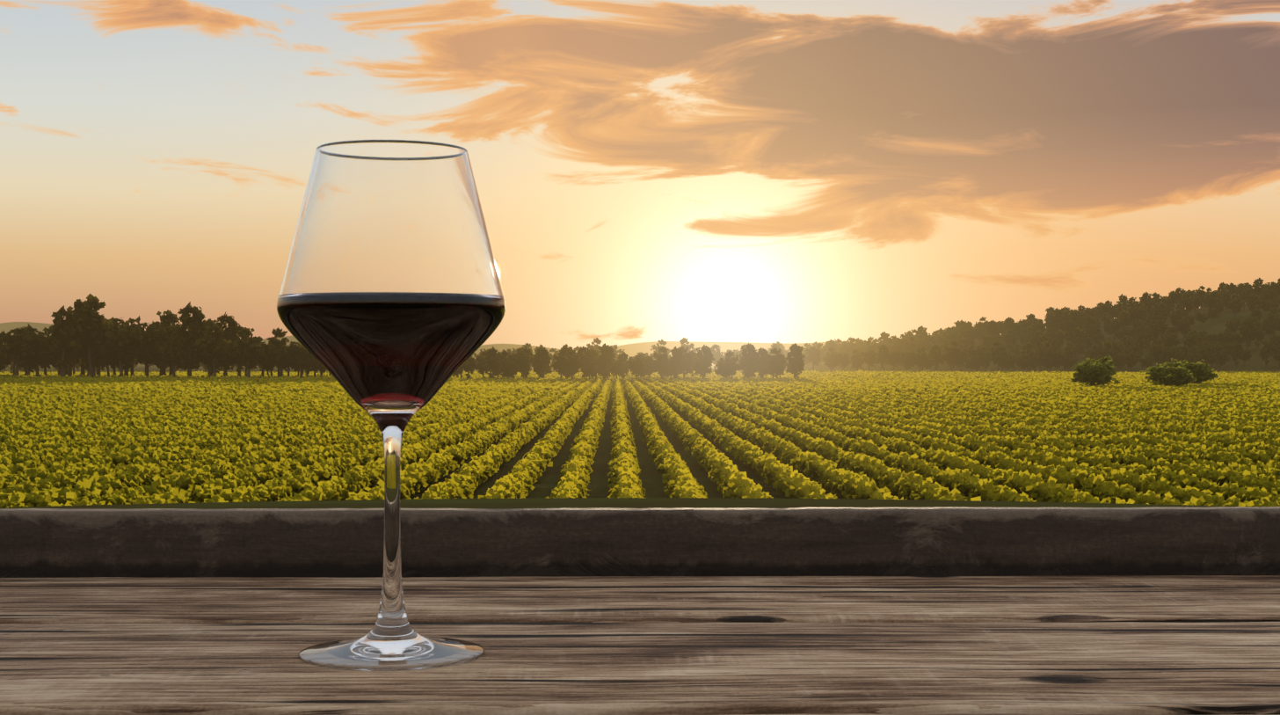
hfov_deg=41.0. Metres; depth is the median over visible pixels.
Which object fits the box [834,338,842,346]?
hill tree
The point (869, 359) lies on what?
line tree
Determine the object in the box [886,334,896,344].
hill tree
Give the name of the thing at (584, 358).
tree
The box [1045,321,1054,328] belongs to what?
hill tree
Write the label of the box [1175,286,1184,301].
hill tree
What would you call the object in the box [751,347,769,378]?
tree
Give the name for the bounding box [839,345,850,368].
hill tree
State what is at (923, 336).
hill tree
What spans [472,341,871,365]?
ridge
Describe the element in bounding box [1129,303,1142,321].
hill tree
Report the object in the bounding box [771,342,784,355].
line tree
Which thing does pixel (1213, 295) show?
hill tree
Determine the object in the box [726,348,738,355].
line tree
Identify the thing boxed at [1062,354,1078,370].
line tree
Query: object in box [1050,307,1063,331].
hill tree
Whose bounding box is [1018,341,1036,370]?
line tree
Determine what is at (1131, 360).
line tree
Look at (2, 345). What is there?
tree
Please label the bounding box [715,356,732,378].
tree
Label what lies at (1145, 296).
hill tree
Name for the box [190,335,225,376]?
tree
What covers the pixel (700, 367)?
tree
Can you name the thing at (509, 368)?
tree
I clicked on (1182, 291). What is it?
hill tree
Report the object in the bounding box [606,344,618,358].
line tree
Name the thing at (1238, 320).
hill tree
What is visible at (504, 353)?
tree
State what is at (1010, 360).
line tree
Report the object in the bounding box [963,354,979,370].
line tree
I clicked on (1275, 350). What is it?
line tree
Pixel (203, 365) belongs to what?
line tree
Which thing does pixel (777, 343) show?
hill tree
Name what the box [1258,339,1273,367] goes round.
line tree
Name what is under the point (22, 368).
tree
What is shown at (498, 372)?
tree
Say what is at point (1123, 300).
hill tree
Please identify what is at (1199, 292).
hill tree
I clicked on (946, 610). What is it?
table
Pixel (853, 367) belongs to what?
line tree
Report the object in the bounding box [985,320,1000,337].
hill tree
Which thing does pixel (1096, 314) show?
hill tree
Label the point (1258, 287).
hill tree
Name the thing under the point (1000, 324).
hill tree
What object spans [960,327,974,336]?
hill tree
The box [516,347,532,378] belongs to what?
tree
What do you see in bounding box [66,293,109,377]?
tree
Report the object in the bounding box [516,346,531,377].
tree
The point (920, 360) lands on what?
line tree
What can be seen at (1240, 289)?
hill tree
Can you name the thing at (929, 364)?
line tree
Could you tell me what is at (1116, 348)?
line tree
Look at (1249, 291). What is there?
hill tree
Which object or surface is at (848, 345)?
hill tree
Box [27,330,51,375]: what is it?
tree
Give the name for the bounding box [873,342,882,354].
hill tree
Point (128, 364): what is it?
tree
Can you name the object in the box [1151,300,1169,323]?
hill tree
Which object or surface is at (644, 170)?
sky
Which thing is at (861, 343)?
hill tree
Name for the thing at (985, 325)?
hill tree
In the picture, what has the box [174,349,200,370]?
tree
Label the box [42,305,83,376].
tree
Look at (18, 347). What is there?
tree
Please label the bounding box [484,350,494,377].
tree
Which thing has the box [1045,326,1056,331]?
hill tree
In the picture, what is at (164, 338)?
tree
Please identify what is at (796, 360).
tree
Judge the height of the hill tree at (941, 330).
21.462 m
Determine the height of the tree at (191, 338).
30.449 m
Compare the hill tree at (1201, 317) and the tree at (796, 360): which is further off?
the hill tree at (1201, 317)
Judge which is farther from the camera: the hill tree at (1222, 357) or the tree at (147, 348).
the hill tree at (1222, 357)
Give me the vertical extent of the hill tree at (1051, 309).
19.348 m
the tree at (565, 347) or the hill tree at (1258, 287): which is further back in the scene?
the hill tree at (1258, 287)
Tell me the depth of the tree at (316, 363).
651.33 m
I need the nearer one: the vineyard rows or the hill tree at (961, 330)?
the vineyard rows
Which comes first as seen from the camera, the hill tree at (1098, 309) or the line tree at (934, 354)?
the line tree at (934, 354)
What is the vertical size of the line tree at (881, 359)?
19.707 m
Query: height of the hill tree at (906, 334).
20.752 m
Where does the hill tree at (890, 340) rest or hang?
on the ground
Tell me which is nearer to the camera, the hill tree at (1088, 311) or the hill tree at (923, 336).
the hill tree at (923, 336)
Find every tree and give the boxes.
[0,327,35,375]
[0,336,7,355]
[0,351,10,370]
[6,340,15,374]
[18,322,38,375]
[18,365,36,371]
[26,333,59,376]
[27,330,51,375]
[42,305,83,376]
[43,361,58,375]
[49,324,68,375]
[54,325,85,375]
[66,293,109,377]
[72,356,80,374]
[74,355,87,374]
[80,320,96,376]
[91,342,125,376]
[94,318,110,375]
[94,320,143,376]
[109,315,140,376]
[109,354,131,375]
[130,321,161,376]
[130,358,138,375]
[138,321,160,376]
[142,327,173,375]
[152,309,179,375]
[154,336,189,377]
[157,319,187,375]
[168,301,208,376]
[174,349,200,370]
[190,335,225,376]
[194,318,218,370]
[199,322,232,376]
[200,362,207,370]
[210,349,237,376]
[212,312,240,375]
[224,322,249,376]
[230,327,265,377]
[231,336,259,376]
[257,342,282,376]
[258,335,272,376]
[267,327,290,376]
[275,344,298,376]
[283,341,315,377]
[290,355,305,376]
[305,359,325,376]
[309,358,326,376]
[452,355,472,377]
[465,353,477,378]
[473,348,488,363]
[475,349,488,376]
[483,346,501,378]
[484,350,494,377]
[490,365,502,378]
[495,349,509,377]
[501,360,518,378]
[505,352,518,378]
[506,348,518,362]
[514,351,531,378]
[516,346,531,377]
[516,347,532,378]
[522,342,534,355]
[529,346,552,378]
[531,348,550,374]
[533,344,545,353]
[542,363,552,376]
[548,348,559,364]
[551,349,568,378]
[560,343,574,378]
[562,349,582,379]
[573,346,585,369]
[576,345,596,377]
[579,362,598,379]
[586,337,601,355]
[587,347,599,377]
[595,342,615,378]
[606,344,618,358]
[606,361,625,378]
[615,349,628,360]
[615,351,630,378]
[627,355,644,378]
[634,353,648,377]
[634,362,648,378]
[640,355,656,377]
[649,339,670,359]
[649,345,671,378]
[667,345,684,378]
[676,346,695,378]
[677,337,695,354]
[685,349,697,376]
[692,359,712,378]
[693,344,715,377]
[710,343,725,369]
[713,351,727,362]
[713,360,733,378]
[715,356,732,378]
[722,350,741,378]
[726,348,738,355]
[735,341,758,378]
[742,366,758,377]
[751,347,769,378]
[762,362,776,378]
[767,347,786,378]
[770,341,782,349]
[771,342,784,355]
[778,342,785,350]
[778,352,785,377]
[785,342,805,378]
[785,362,803,378]
[801,353,807,363]
[803,342,810,365]
[803,346,821,370]
[805,359,812,369]
[816,342,828,369]
[821,353,840,370]
[823,338,838,354]
[826,346,837,370]
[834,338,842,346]
[837,352,850,370]
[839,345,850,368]
[841,342,854,355]
[847,337,857,355]
[849,359,863,369]
[850,349,864,370]
[858,341,866,347]
[860,349,877,370]
[864,339,877,353]
[867,336,876,344]
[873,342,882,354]
[874,343,890,370]
[877,331,889,344]
[885,349,901,370]
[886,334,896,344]
[886,338,894,348]
[896,334,904,339]
[900,337,908,354]
[901,363,916,370]
[903,330,912,338]
[903,335,916,352]
[907,328,917,341]
[913,338,925,348]
[914,325,930,340]
[914,351,928,370]
[919,331,927,351]
[922,356,933,370]
[923,335,936,344]
[928,343,945,370]
[933,330,940,338]
[937,327,945,334]
[941,340,961,370]
[947,326,959,338]
[952,320,959,341]
[956,319,967,334]
[958,324,970,334]
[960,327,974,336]
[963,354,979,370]
[969,327,982,344]
[974,322,984,343]
[978,316,988,334]
[981,346,990,370]
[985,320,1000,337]
[989,340,1009,370]
[996,320,1004,335]
[1001,353,1016,370]
[1002,316,1018,334]
[1015,355,1020,370]
[1017,349,1032,370]
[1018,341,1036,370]
[1019,318,1034,328]
[1025,313,1036,320]
[1027,355,1040,370]
[1035,319,1045,332]
[1036,341,1051,370]
[1044,306,1051,321]
[1044,312,1053,327]
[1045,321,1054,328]
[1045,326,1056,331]
[1045,357,1052,370]
[1047,306,1054,315]
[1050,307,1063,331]
[1061,307,1069,319]
[1062,345,1078,371]
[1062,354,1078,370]
[1066,309,1082,332]
[1077,305,1085,312]
[1077,311,1084,324]
[1083,307,1095,317]
[1094,302,1101,320]
[1095,305,1102,322]
[1096,340,1115,368]
[1098,302,1112,321]
[1102,341,1121,368]
[1105,299,1112,315]
[1107,305,1116,319]
[1107,317,1122,341]
[1111,352,1127,370]
[1115,293,1127,308]
[1115,302,1126,316]
[1126,297,1140,311]
[1126,346,1138,371]
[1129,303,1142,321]
[1138,355,1154,370]
[1139,291,1154,317]
[1150,291,1161,305]
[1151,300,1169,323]
[1161,297,1171,307]
[1167,290,1179,307]
[1173,299,1184,309]
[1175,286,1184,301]
[1178,289,1195,304]
[1180,291,1193,316]
[1189,295,1201,316]
[1193,312,1208,328]
[1194,285,1207,308]
[1196,347,1203,362]
[1200,294,1207,307]
[1204,287,1213,307]
[1207,290,1223,311]
[1212,297,1224,320]
[1213,341,1228,368]
[1213,344,1230,370]
[1215,282,1226,291]
[1218,289,1234,312]
[1223,282,1238,297]
[1224,319,1239,334]
[1226,298,1242,318]
[1229,293,1243,319]
[1229,317,1241,334]
[1230,341,1243,368]
[1236,283,1244,298]
[1237,318,1255,349]
[1237,348,1251,366]
[1242,283,1253,290]
[1243,288,1253,298]
[1248,320,1265,350]
[1251,276,1265,296]
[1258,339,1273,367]
[1264,283,1271,294]
[1268,281,1279,295]
[1268,286,1279,299]
[1271,343,1279,367]
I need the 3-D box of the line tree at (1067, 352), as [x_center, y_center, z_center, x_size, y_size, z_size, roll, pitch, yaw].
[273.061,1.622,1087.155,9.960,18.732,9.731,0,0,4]
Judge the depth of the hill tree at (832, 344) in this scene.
1317.99 m
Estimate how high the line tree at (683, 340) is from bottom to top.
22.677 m
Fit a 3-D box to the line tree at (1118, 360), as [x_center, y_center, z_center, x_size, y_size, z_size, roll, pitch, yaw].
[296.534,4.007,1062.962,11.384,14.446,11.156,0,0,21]
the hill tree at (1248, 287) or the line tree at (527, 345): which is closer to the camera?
the line tree at (527, 345)
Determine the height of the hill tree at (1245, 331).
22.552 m
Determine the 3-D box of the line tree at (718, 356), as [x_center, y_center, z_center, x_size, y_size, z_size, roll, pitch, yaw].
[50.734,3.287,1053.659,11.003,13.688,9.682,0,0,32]
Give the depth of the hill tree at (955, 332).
1388.06 m
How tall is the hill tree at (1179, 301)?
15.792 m
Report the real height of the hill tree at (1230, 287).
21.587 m
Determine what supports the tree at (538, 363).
on the ground
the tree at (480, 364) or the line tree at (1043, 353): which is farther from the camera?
the line tree at (1043, 353)
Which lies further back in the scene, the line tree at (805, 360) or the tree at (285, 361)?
the line tree at (805, 360)
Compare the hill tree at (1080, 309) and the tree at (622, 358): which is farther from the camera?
the hill tree at (1080, 309)
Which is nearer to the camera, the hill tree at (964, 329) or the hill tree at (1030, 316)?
the hill tree at (964, 329)
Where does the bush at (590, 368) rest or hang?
on the ground
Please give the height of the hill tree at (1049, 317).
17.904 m
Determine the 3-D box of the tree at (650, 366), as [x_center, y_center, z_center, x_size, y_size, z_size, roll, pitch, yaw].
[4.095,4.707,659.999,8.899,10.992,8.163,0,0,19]
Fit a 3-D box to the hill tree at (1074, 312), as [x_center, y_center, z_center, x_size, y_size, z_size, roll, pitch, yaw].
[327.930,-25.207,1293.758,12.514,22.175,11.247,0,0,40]
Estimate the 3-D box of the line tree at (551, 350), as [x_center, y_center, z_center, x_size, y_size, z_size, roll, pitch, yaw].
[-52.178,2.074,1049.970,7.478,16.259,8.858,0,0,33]
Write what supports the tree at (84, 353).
on the ground
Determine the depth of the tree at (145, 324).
649.42 m
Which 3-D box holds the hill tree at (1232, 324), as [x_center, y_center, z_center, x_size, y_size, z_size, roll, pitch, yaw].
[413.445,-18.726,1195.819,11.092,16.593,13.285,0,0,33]
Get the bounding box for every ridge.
[0,321,300,363]
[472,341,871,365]
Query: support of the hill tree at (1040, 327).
on the ground
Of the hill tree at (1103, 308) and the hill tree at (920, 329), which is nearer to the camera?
the hill tree at (1103, 308)
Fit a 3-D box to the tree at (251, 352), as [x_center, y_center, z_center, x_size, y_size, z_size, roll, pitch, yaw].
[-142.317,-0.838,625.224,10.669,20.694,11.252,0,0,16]
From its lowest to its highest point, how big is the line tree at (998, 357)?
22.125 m
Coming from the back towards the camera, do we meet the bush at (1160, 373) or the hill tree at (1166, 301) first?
the hill tree at (1166, 301)
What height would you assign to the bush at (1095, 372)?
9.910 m
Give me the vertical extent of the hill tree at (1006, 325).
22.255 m
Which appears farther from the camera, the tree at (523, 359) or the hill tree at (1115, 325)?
the hill tree at (1115, 325)
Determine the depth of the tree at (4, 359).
645.11 m
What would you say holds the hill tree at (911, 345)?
on the ground
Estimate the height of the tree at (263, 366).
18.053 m
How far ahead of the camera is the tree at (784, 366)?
679.39 m
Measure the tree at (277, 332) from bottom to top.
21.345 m
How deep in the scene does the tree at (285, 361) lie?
645.31 m
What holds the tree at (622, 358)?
on the ground
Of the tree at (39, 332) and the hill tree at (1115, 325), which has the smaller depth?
the tree at (39, 332)
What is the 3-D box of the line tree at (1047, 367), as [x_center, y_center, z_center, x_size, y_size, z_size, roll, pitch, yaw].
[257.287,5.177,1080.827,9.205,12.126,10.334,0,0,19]
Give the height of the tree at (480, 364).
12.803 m
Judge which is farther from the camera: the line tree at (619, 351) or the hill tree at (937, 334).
the hill tree at (937, 334)
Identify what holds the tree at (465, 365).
on the ground
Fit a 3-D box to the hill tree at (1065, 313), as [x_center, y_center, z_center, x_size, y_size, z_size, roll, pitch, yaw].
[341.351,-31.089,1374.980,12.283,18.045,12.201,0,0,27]
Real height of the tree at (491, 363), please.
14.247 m
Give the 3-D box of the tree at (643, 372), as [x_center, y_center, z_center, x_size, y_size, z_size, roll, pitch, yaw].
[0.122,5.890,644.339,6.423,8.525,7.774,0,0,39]
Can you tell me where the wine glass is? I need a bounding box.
[276,139,505,670]
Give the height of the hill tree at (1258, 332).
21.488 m
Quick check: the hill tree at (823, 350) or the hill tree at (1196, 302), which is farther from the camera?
the hill tree at (1196, 302)
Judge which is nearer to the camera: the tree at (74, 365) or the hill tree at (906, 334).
the tree at (74, 365)
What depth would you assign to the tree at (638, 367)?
618.42 m
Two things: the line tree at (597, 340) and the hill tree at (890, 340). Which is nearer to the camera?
the line tree at (597, 340)
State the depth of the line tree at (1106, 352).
1062.15 m
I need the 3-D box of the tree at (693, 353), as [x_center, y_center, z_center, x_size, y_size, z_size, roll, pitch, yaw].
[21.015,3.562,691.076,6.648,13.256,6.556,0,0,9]
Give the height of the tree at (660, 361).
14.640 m
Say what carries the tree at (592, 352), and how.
on the ground
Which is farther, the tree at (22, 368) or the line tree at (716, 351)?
the line tree at (716, 351)
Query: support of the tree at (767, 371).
on the ground
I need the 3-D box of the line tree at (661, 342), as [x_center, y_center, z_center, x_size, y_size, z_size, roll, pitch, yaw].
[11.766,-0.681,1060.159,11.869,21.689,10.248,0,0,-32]
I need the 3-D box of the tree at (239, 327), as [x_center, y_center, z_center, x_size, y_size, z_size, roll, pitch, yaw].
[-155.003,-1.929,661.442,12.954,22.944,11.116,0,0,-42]
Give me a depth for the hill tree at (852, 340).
1353.93 m
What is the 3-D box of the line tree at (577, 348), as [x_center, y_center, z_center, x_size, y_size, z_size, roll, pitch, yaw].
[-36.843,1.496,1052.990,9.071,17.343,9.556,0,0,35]
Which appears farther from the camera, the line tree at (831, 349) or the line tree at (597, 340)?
the line tree at (831, 349)
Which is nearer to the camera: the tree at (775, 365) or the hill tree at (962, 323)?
the tree at (775, 365)
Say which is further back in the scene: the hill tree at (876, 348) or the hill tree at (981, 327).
the hill tree at (981, 327)
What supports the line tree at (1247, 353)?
on the ground
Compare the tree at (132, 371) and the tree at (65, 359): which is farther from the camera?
the tree at (132, 371)
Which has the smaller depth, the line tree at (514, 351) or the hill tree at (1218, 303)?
the line tree at (514, 351)
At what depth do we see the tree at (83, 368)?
667.21 m
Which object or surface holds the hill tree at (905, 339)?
on the ground
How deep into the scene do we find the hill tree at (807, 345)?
1362.58 m
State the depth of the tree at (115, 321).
650.26 m
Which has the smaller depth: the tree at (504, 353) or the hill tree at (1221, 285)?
the tree at (504, 353)
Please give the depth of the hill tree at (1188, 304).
1305.68 m
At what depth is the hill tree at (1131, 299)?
1348.43 m
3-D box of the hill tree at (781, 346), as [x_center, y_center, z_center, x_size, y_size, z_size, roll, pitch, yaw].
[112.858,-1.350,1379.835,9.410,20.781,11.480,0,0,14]
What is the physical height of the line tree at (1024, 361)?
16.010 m
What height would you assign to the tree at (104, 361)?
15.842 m
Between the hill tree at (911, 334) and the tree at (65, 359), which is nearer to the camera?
the tree at (65, 359)
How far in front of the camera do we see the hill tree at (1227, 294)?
1325.10 m
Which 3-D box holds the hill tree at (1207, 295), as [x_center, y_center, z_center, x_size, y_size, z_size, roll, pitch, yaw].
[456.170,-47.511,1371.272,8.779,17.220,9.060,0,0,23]
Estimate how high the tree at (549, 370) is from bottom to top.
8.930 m
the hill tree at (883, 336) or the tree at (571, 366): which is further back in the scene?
the hill tree at (883, 336)
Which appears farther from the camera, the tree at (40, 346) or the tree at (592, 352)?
the tree at (592, 352)
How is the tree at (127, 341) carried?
on the ground
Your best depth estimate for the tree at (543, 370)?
641.83 m
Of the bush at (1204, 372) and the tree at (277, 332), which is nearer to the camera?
the bush at (1204, 372)
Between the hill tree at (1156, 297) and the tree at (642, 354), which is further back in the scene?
the hill tree at (1156, 297)
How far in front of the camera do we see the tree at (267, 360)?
650.09 m
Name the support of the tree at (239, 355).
on the ground
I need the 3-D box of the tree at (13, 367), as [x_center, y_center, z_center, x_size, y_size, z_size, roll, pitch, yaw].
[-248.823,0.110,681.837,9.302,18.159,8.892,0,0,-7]
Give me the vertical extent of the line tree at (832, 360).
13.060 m
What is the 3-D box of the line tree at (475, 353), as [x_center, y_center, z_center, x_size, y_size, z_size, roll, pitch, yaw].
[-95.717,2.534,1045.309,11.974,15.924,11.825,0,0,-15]
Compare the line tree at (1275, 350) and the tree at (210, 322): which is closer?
the tree at (210, 322)
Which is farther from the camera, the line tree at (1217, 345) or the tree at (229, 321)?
the line tree at (1217, 345)
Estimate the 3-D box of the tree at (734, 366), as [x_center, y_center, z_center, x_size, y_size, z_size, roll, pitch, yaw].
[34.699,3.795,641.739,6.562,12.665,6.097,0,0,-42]
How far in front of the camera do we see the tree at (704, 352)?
665.04 m
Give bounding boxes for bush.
[1069,355,1120,386]
[1138,362,1197,385]
[1153,357,1218,383]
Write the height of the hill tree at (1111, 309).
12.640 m
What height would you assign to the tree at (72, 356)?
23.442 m
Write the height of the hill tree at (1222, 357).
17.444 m
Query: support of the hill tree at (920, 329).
on the ground
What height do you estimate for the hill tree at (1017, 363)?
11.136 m
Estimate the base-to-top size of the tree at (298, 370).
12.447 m
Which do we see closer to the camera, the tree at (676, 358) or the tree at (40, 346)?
the tree at (40, 346)
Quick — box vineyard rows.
[0,369,1279,507]
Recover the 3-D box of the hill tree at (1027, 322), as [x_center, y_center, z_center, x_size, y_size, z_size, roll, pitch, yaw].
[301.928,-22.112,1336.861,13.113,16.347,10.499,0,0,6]
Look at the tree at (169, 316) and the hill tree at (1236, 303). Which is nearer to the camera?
the tree at (169, 316)
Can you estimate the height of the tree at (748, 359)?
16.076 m
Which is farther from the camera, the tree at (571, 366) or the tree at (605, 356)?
the tree at (605, 356)
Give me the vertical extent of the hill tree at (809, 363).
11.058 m
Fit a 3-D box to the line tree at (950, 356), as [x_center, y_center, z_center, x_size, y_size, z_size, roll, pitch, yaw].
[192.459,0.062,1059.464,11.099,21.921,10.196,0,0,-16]
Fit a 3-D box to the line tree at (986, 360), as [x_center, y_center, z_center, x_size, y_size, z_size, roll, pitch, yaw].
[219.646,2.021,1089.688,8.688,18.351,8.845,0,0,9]
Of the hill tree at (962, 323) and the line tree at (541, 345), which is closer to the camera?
the line tree at (541, 345)
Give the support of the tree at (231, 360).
on the ground
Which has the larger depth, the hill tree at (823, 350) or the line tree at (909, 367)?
the hill tree at (823, 350)
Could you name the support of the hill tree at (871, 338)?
on the ground
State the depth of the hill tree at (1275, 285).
1344.40 m
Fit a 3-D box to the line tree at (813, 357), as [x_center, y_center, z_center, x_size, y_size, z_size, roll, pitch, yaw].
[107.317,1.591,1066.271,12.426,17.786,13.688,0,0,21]
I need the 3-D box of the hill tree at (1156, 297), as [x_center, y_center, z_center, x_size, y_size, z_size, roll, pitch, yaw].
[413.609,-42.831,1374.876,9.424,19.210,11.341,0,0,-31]
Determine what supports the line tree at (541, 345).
on the ground
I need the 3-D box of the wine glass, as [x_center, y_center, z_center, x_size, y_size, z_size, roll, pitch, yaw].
[-0.112,0.020,0.775,0.102,0.229,0.102,0,0,-1]
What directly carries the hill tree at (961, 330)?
on the ground
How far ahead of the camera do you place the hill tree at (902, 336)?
1347.46 m
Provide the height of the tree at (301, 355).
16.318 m
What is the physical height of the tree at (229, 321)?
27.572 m
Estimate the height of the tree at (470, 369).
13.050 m
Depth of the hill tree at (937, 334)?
1476.39 m
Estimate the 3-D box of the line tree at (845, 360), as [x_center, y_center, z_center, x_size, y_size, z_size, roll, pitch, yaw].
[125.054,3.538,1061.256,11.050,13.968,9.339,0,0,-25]
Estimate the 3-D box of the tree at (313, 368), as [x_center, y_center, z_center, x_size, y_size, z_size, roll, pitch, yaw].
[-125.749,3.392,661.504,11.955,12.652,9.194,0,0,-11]
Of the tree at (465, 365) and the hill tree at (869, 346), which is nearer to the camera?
the tree at (465, 365)
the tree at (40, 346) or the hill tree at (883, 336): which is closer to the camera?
the tree at (40, 346)
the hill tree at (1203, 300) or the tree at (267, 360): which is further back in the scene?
the hill tree at (1203, 300)
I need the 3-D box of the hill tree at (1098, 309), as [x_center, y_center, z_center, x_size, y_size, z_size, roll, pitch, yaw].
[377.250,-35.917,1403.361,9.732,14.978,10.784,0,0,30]
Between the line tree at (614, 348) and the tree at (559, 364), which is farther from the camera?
the line tree at (614, 348)
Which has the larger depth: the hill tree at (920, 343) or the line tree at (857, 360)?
the hill tree at (920, 343)
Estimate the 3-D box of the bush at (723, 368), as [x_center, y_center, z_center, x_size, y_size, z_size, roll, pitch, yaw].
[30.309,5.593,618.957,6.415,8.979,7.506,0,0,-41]
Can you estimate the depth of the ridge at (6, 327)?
6551.45 m
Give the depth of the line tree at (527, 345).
1052.10 m
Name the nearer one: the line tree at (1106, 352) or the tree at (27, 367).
the tree at (27, 367)
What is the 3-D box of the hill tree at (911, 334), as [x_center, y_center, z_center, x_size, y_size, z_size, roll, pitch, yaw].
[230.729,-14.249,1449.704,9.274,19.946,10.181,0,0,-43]
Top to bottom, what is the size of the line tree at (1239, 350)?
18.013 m
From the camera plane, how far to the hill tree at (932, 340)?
1327.16 m
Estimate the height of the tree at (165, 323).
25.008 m
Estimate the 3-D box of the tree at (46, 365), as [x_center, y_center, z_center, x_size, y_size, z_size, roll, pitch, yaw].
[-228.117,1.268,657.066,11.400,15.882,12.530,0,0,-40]
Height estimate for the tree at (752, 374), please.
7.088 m
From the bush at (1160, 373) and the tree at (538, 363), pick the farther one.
the tree at (538, 363)
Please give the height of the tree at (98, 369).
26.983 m
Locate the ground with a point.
(596, 495)
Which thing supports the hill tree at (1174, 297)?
on the ground
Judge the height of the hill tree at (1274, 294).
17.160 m
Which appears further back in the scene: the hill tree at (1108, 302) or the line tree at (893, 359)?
the hill tree at (1108, 302)
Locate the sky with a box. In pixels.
[0,0,1279,349]
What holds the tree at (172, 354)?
on the ground
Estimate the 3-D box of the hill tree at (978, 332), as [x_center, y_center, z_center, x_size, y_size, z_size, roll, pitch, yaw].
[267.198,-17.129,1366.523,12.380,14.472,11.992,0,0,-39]
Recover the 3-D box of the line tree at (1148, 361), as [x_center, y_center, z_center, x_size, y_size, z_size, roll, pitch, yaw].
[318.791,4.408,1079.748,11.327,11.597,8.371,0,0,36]
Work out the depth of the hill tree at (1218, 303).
1283.42 m
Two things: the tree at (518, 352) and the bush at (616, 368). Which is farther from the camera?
the tree at (518, 352)
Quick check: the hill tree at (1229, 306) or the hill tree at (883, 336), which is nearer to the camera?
the hill tree at (1229, 306)
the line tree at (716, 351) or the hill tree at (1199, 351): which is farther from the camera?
the hill tree at (1199, 351)
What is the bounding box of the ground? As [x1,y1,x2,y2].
[0,301,1279,509]
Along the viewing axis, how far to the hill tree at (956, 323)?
1424.05 m
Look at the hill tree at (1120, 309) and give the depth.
1363.82 m
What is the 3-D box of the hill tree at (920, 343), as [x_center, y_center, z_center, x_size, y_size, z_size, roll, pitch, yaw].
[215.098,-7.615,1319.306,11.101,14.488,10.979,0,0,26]
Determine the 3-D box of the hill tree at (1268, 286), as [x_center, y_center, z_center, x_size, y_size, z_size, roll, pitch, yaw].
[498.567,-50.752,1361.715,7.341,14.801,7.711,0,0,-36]
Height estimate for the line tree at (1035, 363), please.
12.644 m
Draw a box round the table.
[0,506,1279,714]
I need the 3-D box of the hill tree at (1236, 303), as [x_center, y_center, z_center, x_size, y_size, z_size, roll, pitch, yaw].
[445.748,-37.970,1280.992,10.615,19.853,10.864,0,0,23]
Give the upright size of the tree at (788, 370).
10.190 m
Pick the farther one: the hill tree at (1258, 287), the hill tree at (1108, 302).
the hill tree at (1108, 302)
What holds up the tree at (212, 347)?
on the ground
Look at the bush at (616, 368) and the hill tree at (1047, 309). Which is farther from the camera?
the hill tree at (1047, 309)
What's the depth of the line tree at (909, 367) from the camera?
1077.47 m
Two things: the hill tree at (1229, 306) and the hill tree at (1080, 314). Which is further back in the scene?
the hill tree at (1080, 314)
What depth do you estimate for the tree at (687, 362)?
662.82 m
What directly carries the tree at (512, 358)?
on the ground

